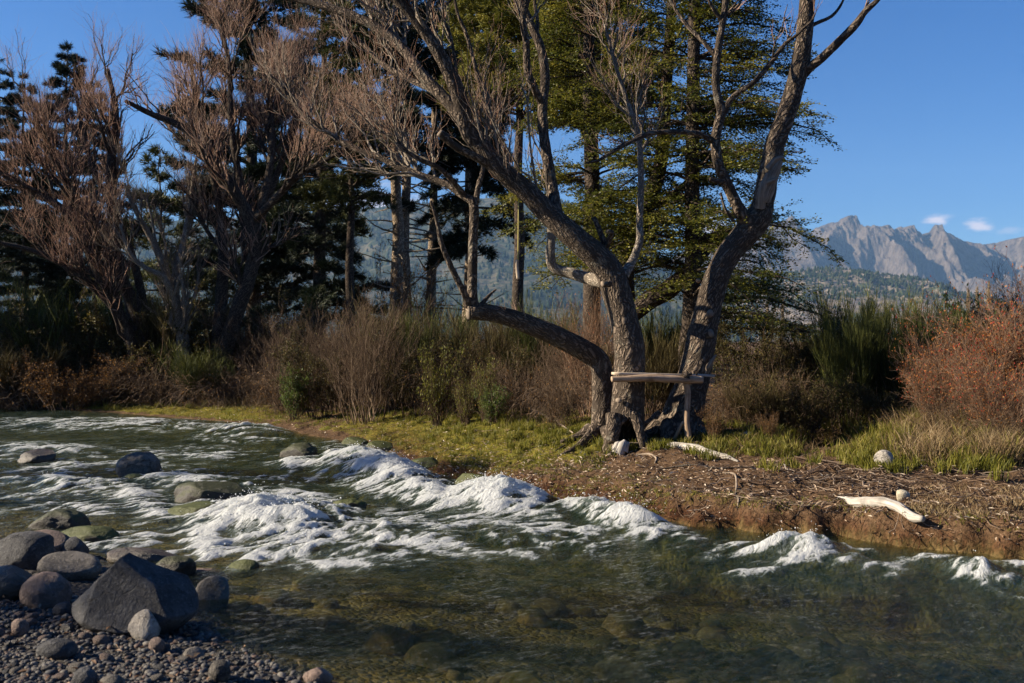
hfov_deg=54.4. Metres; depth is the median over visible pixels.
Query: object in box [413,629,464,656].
submerged stone
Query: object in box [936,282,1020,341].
shrub
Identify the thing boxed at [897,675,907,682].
submerged stone
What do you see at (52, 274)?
pine tree
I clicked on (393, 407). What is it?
broom bush
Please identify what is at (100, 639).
pebble
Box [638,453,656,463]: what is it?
stick
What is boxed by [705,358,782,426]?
bramble
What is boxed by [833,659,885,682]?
submerged stone
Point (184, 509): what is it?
boulder
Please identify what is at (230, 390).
bramble
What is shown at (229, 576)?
submerged stone
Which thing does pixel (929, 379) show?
rose bush
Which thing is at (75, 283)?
pine tree
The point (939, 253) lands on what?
mountain range
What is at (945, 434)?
dry grass
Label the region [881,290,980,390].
broom bush
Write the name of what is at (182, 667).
gravel
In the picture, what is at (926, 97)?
sky
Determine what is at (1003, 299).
bare shrub
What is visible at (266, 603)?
submerged stone
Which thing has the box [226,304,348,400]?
bare shrub
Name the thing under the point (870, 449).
grass
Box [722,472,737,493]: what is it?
stick
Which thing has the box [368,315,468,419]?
shrub
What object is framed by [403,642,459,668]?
submerged stone
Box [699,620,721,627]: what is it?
submerged stone
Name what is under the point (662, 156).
beech tree
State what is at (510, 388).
bramble
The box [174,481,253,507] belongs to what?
boulder
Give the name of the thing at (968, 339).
rose bush
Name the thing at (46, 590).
boulder
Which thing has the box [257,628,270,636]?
submerged stone
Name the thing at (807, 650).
submerged stone
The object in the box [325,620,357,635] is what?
submerged stone
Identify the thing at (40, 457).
boulder
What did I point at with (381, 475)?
water spray
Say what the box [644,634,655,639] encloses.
submerged stone
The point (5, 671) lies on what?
pebble
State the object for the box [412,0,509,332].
pine tree
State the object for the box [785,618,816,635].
submerged stone
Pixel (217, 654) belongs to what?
pebble
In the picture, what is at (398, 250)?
pine tree
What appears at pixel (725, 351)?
shrub
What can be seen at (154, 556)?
boulder
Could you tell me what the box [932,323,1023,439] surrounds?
rose bush
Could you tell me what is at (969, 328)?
broom bush
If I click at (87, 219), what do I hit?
bare willow
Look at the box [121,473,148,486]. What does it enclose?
boulder
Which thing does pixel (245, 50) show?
pine tree
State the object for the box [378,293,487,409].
broom bush
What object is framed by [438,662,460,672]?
submerged stone
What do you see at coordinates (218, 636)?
pebble
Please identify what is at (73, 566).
boulder
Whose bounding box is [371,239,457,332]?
bush
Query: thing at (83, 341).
shrub
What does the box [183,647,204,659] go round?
boulder
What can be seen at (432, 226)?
pine tree
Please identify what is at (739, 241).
forked tree
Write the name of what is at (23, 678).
pebble
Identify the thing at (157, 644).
boulder
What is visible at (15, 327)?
shrub
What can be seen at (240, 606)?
submerged stone
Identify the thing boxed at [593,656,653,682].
submerged stone
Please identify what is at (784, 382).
bramble
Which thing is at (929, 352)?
shrub
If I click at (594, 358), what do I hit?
leaning tree
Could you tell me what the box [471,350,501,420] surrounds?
sapling
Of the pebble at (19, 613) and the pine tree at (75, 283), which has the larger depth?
the pine tree at (75, 283)
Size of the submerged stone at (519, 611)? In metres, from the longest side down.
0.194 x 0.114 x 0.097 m
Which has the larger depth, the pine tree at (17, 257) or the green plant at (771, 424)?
the pine tree at (17, 257)
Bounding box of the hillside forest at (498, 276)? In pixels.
[0,193,812,341]
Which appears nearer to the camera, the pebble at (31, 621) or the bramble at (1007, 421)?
the pebble at (31, 621)
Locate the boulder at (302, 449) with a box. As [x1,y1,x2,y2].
[279,442,317,470]
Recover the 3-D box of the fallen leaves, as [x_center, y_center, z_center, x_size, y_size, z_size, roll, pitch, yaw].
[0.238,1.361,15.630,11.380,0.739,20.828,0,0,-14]
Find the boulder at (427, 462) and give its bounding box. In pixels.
[411,457,437,468]
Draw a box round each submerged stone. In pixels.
[215,628,233,636]
[224,635,251,644]
[225,572,232,579]
[227,599,252,613]
[229,587,234,592]
[240,603,271,624]
[253,588,293,605]
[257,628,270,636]
[258,600,288,607]
[264,616,280,626]
[282,616,307,625]
[291,573,339,590]
[315,615,348,627]
[317,599,339,608]
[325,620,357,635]
[362,624,412,656]
[401,622,414,630]
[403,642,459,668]
[409,634,416,647]
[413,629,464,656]
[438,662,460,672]
[446,669,463,680]
[454,662,466,671]
[486,672,506,682]
[496,600,522,614]
[500,670,546,682]
[508,653,525,660]
[517,607,552,628]
[517,609,525,615]
[530,597,568,617]
[565,605,581,616]
[571,606,596,617]
[586,636,620,649]
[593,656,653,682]
[601,611,650,638]
[625,644,640,651]
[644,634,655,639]
[651,614,666,620]
[653,640,672,651]
[660,621,676,631]
[666,679,697,682]
[671,640,704,657]
[696,627,730,641]
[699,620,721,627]
[765,644,791,651]
[769,651,807,671]
[775,661,806,674]
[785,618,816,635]
[786,641,831,659]
[811,631,843,650]
[825,674,850,682]
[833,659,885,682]
[840,644,868,658]
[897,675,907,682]
[939,672,949,676]
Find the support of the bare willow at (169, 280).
on the ground at (684, 582)
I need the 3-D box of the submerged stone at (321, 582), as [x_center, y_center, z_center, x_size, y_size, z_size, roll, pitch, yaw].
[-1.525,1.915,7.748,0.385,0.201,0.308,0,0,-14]
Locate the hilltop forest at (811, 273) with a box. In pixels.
[726,265,1023,334]
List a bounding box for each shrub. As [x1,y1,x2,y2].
[0,276,100,398]
[0,285,213,397]
[0,307,115,405]
[11,345,128,420]
[14,351,165,406]
[87,306,218,400]
[174,277,324,394]
[186,294,343,393]
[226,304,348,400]
[264,296,400,387]
[265,324,349,418]
[280,295,379,413]
[312,284,439,424]
[340,307,493,403]
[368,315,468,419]
[418,306,518,406]
[451,331,542,409]
[453,314,609,397]
[485,286,582,404]
[526,319,613,408]
[548,285,643,416]
[707,294,810,416]
[720,372,801,424]
[723,302,853,428]
[740,362,855,442]
[828,372,922,424]
[852,321,982,400]
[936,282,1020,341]
[973,257,1023,354]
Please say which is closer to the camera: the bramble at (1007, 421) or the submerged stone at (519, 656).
the submerged stone at (519, 656)
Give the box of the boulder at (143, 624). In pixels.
[128,609,160,640]
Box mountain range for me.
[810,215,1023,304]
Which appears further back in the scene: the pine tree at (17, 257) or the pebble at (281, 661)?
the pine tree at (17, 257)
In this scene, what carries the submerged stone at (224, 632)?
on the ground at (684, 582)
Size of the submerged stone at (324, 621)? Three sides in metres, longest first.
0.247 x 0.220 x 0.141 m
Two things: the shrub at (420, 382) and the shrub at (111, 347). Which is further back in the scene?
the shrub at (111, 347)
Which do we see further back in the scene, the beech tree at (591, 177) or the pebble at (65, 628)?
the beech tree at (591, 177)
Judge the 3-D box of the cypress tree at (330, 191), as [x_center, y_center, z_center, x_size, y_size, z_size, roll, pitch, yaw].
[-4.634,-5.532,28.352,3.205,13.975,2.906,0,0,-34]
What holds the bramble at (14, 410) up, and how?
on the ground at (684, 582)
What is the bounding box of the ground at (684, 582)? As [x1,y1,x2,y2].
[0,342,1023,682]
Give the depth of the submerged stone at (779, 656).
6.48 m
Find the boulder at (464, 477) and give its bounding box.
[454,473,487,492]
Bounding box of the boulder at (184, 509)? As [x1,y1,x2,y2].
[165,501,222,530]
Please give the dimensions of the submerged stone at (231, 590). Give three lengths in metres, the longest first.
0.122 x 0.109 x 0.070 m
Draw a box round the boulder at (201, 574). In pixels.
[192,568,226,584]
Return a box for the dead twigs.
[87,397,1023,533]
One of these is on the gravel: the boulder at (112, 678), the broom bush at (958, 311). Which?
the boulder at (112, 678)
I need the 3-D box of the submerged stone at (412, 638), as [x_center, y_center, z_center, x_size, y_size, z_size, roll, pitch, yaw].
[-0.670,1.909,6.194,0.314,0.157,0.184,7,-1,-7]
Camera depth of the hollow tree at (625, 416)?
12.40 m
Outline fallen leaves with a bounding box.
[2,402,1023,682]
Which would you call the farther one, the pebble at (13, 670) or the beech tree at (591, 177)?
the beech tree at (591, 177)
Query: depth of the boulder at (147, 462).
12.35 m
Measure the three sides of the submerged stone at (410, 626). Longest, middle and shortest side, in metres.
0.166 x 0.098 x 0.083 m
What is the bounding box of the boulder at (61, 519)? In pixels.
[23,508,90,531]
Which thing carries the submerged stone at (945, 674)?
on the ground at (684, 582)
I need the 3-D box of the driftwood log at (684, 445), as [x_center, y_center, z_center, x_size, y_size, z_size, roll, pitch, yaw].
[2.183,1.290,11.837,0.120,0.145,1.613,0,0,-29]
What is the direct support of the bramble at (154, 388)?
on the ground at (684, 582)
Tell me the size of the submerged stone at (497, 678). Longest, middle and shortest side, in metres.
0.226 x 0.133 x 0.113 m
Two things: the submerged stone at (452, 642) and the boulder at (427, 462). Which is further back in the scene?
the boulder at (427, 462)
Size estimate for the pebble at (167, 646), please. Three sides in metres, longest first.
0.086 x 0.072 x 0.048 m
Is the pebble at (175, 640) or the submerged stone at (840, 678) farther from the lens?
the submerged stone at (840, 678)
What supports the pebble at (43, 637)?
on the ground at (684, 582)
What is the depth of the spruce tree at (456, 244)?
32.57 m
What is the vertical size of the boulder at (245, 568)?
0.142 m
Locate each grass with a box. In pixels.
[1,381,1023,521]
[24,388,1023,538]
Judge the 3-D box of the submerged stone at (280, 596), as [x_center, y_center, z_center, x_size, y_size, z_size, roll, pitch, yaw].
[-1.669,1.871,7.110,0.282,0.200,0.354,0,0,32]
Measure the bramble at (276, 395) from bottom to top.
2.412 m
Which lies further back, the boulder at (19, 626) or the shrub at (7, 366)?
the shrub at (7, 366)
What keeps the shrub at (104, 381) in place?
on the ground at (684, 582)
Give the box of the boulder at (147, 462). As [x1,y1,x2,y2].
[115,451,161,494]
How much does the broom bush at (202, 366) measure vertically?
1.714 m
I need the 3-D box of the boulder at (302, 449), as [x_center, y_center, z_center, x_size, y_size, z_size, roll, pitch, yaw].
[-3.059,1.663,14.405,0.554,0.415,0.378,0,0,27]
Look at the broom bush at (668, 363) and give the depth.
15.43 m
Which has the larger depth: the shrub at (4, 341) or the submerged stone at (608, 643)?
the shrub at (4, 341)
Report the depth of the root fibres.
8.83 m
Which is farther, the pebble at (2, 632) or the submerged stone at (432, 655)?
the submerged stone at (432, 655)
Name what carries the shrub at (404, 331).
on the ground at (684, 582)
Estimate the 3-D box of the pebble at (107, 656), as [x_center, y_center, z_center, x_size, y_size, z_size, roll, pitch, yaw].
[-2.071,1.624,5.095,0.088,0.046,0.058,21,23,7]
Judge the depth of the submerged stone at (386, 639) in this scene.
6.00 m
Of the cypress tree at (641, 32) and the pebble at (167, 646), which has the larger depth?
the cypress tree at (641, 32)
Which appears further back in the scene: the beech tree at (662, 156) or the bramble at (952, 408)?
the beech tree at (662, 156)
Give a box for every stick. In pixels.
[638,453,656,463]
[658,464,753,469]
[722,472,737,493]
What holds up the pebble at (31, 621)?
on the gravel
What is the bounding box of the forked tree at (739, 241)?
[569,0,879,440]
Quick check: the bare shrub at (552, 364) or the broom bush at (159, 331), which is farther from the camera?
the broom bush at (159, 331)
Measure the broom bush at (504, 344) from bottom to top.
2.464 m
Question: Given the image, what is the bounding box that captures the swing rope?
[515,198,519,278]
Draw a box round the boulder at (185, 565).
[156,555,196,580]
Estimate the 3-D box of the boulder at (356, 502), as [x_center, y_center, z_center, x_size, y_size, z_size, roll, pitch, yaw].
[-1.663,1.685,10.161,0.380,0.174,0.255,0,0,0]
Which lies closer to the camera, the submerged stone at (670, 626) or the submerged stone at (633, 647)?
the submerged stone at (633, 647)
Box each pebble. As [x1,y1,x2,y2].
[0,628,5,636]
[1,635,10,639]
[1,668,11,673]
[4,641,13,646]
[8,662,17,667]
[9,666,21,673]
[13,611,25,617]
[18,676,30,680]
[24,613,37,619]
[26,618,37,625]
[38,635,50,640]
[40,666,51,670]
[48,631,58,636]
[52,672,69,680]
[54,621,63,625]
[60,625,71,631]
[68,662,85,673]
[73,653,83,658]
[78,632,92,639]
[81,642,88,647]
[93,635,109,644]
[99,653,113,660]
[150,674,162,681]
[153,663,164,669]
[164,643,170,651]
[172,636,183,643]
[179,656,190,661]
[211,634,220,639]
[212,652,222,657]
[230,666,237,670]
[233,659,241,664]
[254,644,263,652]
[262,676,271,682]
[277,658,286,664]
[277,672,285,676]
[296,665,306,672]
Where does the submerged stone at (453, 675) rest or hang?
on the ground at (684, 582)
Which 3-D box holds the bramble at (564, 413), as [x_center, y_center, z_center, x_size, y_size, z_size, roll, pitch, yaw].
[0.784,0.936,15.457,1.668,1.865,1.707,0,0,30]
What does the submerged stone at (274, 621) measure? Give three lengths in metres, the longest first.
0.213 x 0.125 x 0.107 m
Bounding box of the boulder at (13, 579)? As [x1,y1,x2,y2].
[0,565,32,600]
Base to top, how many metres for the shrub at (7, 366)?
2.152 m
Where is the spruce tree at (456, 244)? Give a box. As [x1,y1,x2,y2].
[413,0,544,353]
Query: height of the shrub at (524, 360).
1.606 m
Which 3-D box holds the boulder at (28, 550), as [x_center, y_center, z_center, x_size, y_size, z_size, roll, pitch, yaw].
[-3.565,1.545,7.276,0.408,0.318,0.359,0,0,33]
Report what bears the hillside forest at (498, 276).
on the forested slope
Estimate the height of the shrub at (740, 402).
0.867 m
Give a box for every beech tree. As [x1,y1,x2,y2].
[479,0,721,412]
[527,0,785,319]
[553,0,860,371]
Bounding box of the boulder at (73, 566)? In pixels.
[37,551,101,580]
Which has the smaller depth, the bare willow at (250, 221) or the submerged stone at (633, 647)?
the submerged stone at (633, 647)
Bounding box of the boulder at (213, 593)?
[196,575,228,612]
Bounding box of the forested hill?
[722,269,1018,341]
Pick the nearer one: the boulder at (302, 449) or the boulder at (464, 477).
the boulder at (464, 477)
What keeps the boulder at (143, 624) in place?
on the ground at (684, 582)
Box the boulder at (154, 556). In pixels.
[105,547,179,563]
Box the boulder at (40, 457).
[17,448,55,471]
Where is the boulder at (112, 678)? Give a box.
[100,674,125,682]
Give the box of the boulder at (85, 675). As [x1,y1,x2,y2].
[71,667,97,682]
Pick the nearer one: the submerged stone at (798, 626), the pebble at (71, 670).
the pebble at (71, 670)
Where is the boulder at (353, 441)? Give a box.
[340,437,367,447]
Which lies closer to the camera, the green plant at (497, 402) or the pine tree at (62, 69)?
the green plant at (497, 402)
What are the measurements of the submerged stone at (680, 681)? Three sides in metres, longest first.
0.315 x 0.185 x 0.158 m
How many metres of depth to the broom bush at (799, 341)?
18.77 m
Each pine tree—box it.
[0,41,126,314]
[0,57,66,332]
[0,71,83,352]
[34,81,148,320]
[138,0,342,360]
[228,0,419,346]
[314,0,465,326]
[341,0,466,319]
[381,0,471,336]
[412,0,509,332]
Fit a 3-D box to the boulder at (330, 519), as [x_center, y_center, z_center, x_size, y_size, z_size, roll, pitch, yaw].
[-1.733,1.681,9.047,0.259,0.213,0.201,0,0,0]
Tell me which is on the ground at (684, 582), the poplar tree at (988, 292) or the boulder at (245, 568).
the poplar tree at (988, 292)
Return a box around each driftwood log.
[655,438,738,461]
[837,496,925,522]
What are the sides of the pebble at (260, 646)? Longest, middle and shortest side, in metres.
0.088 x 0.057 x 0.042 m
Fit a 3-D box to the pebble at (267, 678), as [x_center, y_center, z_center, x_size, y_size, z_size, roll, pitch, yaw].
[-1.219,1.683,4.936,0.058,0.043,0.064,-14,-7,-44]
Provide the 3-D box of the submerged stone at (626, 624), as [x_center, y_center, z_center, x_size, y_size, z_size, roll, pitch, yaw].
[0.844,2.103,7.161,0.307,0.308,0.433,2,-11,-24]
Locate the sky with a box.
[0,0,1023,256]
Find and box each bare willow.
[0,5,174,401]
[75,111,225,401]
[102,0,400,398]
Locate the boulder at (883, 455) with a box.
[874,450,893,464]
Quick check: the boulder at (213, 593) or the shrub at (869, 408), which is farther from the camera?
the shrub at (869, 408)
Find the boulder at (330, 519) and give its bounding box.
[308,517,335,536]
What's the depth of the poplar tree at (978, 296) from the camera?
349.72 m
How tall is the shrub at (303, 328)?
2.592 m
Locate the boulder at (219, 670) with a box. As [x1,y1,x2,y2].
[208,659,230,681]
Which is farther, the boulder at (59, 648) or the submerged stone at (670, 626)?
the submerged stone at (670, 626)
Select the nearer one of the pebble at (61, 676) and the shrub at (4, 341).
the pebble at (61, 676)
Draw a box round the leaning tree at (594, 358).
[246,9,612,456]
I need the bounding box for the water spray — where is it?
[26,419,975,567]
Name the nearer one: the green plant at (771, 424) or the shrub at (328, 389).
the green plant at (771, 424)
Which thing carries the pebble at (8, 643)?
on the ground at (684, 582)
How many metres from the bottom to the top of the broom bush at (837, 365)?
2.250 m
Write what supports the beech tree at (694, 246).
on the ground at (684, 582)
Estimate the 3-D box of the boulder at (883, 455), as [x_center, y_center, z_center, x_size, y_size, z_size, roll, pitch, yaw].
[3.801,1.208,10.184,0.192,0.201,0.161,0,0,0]
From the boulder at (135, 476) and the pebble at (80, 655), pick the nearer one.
the pebble at (80, 655)
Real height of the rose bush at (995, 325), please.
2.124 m
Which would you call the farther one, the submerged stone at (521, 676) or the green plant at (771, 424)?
the green plant at (771, 424)
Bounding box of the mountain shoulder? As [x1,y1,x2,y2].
[673,216,854,279]
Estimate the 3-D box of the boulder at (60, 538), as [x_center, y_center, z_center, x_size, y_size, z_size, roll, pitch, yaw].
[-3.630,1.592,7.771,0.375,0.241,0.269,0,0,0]
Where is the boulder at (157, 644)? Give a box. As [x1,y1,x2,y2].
[148,637,164,652]
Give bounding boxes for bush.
[0,263,161,399]
[70,267,256,387]
[150,337,236,404]
[343,285,468,411]
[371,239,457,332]
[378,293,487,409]
[440,285,559,399]
[598,319,685,417]
[602,294,720,410]
[749,304,858,403]
[801,274,884,351]
[806,284,895,435]
[812,342,927,409]
[833,291,958,411]
[841,279,951,348]
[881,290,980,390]
[888,308,999,421]
[892,275,1023,409]
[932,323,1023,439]
[940,303,1021,383]
[943,245,1023,405]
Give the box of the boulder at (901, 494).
[896,489,909,500]
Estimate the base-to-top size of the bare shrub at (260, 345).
2.795 m
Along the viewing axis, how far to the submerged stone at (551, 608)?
7.55 m
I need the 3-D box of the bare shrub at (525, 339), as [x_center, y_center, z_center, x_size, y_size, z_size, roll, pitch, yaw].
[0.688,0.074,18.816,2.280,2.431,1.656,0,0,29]
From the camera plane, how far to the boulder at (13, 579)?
6.14 m
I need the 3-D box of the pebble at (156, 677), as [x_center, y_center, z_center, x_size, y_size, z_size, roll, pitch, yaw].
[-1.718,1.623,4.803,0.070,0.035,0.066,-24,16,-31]
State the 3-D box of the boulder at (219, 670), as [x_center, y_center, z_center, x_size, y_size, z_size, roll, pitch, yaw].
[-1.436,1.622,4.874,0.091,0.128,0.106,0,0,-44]
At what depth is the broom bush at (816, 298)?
17.64 m
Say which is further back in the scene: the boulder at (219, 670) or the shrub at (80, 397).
the shrub at (80, 397)
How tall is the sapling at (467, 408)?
1.086 m
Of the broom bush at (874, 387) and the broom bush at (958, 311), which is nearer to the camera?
the broom bush at (874, 387)
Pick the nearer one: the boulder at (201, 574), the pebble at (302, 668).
the pebble at (302, 668)
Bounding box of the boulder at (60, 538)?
[37,529,68,552]
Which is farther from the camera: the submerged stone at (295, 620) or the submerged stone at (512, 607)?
the submerged stone at (512, 607)
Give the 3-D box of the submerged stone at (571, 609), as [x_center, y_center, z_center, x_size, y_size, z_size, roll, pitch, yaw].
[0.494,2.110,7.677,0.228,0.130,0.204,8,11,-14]
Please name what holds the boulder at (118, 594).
on the ground at (684, 582)
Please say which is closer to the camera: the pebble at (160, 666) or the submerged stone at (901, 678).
the pebble at (160, 666)
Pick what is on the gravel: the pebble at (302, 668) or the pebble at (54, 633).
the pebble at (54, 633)
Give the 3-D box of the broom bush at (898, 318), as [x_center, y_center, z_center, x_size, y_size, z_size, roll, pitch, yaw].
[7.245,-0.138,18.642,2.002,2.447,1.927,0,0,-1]
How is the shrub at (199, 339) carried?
on the ground at (684, 582)
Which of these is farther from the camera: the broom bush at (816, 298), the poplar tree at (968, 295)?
the poplar tree at (968, 295)
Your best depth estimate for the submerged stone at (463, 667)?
5.74 m
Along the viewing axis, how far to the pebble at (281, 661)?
5.37 m
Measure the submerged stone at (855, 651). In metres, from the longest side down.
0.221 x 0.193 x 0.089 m
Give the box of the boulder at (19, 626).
[11,618,28,635]
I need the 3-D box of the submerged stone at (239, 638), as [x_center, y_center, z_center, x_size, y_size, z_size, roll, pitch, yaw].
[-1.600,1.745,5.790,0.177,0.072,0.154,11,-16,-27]
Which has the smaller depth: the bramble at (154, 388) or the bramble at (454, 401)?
the bramble at (454, 401)
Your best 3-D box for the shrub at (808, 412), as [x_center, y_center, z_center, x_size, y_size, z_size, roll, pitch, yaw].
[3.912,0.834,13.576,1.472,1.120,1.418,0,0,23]
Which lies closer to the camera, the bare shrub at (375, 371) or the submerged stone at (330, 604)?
the submerged stone at (330, 604)
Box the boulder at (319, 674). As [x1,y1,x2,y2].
[303,667,332,682]
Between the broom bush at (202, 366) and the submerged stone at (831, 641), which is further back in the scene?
the broom bush at (202, 366)
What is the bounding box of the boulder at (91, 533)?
[61,525,120,552]
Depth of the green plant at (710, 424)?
12.17 m
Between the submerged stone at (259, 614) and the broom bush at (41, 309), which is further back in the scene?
the broom bush at (41, 309)
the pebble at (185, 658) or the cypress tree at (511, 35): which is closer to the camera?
the pebble at (185, 658)
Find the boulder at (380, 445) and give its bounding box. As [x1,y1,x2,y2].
[366,440,392,450]
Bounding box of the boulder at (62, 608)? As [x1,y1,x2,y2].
[52,601,71,615]
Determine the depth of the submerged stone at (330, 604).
7.08 m
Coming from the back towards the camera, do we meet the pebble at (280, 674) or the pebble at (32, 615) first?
the pebble at (32, 615)
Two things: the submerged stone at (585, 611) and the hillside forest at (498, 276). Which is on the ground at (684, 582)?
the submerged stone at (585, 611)
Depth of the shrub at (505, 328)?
21.01 m
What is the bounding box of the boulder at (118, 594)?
[72,553,198,634]
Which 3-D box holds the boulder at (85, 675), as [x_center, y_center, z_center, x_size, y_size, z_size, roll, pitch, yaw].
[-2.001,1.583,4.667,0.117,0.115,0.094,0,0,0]
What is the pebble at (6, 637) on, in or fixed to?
on the ground at (684, 582)
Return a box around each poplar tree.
[966,288,969,310]
[975,286,979,321]
[983,282,990,319]
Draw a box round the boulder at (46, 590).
[19,571,72,609]
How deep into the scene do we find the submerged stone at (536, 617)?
7.14 m
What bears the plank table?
on the ground at (684, 582)
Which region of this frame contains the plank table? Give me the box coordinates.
[611,371,714,442]
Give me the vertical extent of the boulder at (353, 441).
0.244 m
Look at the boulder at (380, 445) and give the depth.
15.40 m
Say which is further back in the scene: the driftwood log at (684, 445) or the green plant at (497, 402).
the green plant at (497, 402)
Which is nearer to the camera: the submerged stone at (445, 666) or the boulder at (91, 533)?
the submerged stone at (445, 666)
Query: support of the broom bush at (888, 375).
on the ground at (684, 582)
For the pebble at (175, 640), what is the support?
on the gravel
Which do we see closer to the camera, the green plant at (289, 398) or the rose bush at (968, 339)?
the rose bush at (968, 339)
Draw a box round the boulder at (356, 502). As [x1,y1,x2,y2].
[333,498,366,514]
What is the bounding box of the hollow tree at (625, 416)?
[217,0,675,455]
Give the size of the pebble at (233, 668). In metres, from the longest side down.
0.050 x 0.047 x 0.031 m
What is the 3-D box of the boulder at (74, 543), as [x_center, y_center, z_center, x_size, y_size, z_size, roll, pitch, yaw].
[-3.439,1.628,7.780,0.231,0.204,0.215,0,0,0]
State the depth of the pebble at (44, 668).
4.84 m
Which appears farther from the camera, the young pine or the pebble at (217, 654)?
the young pine
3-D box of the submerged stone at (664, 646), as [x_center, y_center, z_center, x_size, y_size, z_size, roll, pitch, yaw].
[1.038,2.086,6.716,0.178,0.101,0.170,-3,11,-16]
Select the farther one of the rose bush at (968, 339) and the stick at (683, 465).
the rose bush at (968, 339)
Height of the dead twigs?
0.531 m
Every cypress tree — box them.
[291,0,397,338]
[435,0,609,337]
[514,0,683,292]
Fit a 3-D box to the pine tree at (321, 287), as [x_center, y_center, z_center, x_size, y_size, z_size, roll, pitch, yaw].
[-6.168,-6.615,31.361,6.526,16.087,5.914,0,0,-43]
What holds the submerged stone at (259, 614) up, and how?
on the ground at (684, 582)
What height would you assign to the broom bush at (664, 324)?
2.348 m
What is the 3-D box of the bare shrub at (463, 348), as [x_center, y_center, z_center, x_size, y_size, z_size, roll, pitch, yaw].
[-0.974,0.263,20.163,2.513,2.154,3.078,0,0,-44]
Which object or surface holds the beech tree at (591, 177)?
on the ground at (684, 582)
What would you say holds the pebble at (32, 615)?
on the gravel
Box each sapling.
[412,339,467,425]
[451,367,481,424]
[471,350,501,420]
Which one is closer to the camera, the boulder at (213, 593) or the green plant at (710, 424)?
the boulder at (213, 593)
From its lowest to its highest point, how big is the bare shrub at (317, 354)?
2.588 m
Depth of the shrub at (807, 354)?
15.41 m
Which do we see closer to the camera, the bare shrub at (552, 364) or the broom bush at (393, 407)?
the bare shrub at (552, 364)
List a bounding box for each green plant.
[276,364,312,420]
[472,382,512,423]
[694,403,727,439]
[753,407,779,438]
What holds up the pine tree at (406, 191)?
on the ground at (684, 582)
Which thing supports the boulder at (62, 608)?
on the ground at (684, 582)
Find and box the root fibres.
[418,456,1023,562]
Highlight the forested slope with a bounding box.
[0,198,756,341]
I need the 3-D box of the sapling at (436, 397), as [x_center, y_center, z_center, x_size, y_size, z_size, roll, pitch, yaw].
[-1.250,0.749,17.769,0.857,1.710,0.910,0,0,31]
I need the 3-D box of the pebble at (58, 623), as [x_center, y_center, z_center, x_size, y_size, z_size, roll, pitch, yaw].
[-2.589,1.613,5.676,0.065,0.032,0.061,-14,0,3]
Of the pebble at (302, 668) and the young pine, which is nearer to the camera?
the pebble at (302, 668)
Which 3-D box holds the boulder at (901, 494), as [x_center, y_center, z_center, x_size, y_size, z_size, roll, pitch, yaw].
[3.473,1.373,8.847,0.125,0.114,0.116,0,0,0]
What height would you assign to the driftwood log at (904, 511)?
0.165 m
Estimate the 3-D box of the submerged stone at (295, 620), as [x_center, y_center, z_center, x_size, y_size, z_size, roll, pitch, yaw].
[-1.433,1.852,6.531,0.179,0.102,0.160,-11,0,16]
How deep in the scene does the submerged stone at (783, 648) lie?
6.81 m
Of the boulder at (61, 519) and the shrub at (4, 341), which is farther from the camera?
the shrub at (4, 341)
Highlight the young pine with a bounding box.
[97,140,249,354]
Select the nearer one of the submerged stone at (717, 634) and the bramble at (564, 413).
the submerged stone at (717, 634)
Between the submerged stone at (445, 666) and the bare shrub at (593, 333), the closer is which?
the submerged stone at (445, 666)
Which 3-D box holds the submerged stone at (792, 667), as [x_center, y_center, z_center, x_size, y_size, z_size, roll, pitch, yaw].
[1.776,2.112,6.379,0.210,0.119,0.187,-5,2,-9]
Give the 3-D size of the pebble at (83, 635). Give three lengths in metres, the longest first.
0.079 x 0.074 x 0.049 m
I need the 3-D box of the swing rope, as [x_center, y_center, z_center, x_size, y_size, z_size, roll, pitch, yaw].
[0.066,-1.386,12.398,0.058,1.220,0.048,0,0,25]
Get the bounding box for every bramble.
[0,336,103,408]
[0,340,63,426]
[68,346,246,408]
[129,352,285,415]
[211,336,350,416]
[390,342,520,416]
[464,341,573,421]
[496,357,591,428]
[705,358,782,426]
[709,344,841,432]
[881,379,1013,432]
[944,386,1023,453]
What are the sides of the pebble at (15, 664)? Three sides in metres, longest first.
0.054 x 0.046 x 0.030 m
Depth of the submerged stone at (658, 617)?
7.70 m
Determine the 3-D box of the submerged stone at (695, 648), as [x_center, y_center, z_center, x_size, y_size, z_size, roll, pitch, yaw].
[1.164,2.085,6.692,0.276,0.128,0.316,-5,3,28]
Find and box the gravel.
[0,593,336,682]
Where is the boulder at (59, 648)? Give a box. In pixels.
[36,638,78,659]
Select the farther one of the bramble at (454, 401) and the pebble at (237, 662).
the bramble at (454, 401)
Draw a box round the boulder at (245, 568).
[228,559,258,577]
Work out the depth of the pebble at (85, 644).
5.31 m
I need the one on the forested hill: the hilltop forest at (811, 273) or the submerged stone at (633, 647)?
the hilltop forest at (811, 273)
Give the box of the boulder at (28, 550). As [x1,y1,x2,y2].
[0,531,53,569]
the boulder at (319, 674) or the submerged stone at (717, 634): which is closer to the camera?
the boulder at (319, 674)
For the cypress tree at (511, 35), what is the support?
on the ground at (684, 582)
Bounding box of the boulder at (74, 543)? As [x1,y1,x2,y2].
[60,536,89,553]
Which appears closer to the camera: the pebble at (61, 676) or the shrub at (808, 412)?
the pebble at (61, 676)
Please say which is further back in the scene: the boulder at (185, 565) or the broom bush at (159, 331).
the broom bush at (159, 331)

